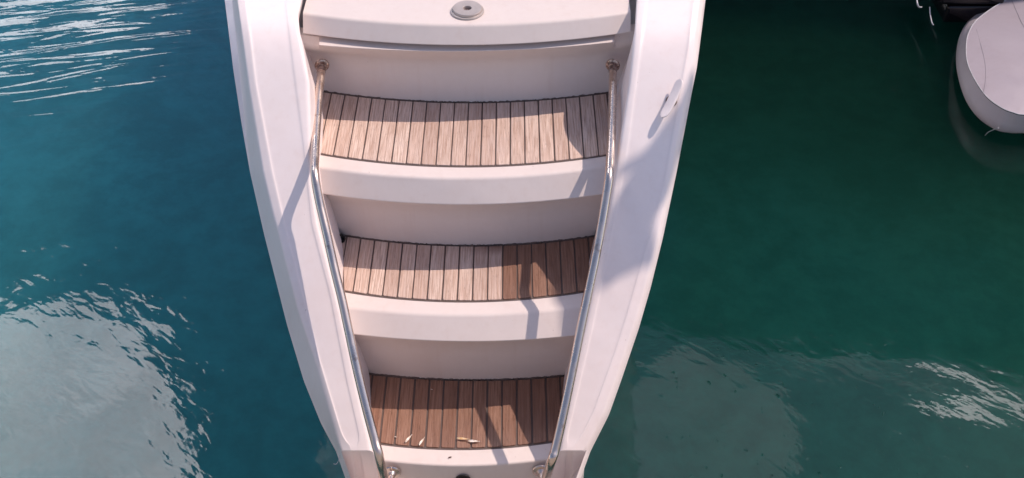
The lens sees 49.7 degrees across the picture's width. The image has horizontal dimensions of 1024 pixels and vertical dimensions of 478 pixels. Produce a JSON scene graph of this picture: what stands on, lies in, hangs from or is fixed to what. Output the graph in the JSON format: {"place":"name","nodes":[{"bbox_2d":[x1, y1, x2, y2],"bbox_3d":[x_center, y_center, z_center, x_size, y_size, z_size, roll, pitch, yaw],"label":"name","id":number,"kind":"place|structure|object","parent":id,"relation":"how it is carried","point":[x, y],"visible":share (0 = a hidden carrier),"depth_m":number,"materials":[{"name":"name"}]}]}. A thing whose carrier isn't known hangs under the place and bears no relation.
{"place":"outdoors","nodes":[
{"label":"outdoors","id":0,"kind":"place"},
{"bbox_2d":[0,0,1023,477],"bbox_3d":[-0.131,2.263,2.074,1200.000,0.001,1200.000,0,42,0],"label":"water","id":1,"kind":"structure","parent":0,"point":[836,288],"depth_m":4.42,"materials":[{"name":"teal liquid"}]},
{"bbox_2d":[225,0,705,477],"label":"yacht","id":2,"kind":"object","parent":1,"relation":"on","point":[463,207],"visible":1,"depth_m":3.12,"materials":[{"name":"plastic"}]},
{"bbox_2d":[956,0,1023,135],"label":"moored boat","id":3,"kind":"object","parent":1,"relation":"on","point":[990,54],"visible":0.98,"depth_m":5.18,"materials":[{"name":"plastic"}]},
{"bbox_2d":[916,0,1003,24],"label":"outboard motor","id":4,"kind":"object","parent":3,"relation":"attached to","point":[957,10],"visible":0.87,"depth_m":5.64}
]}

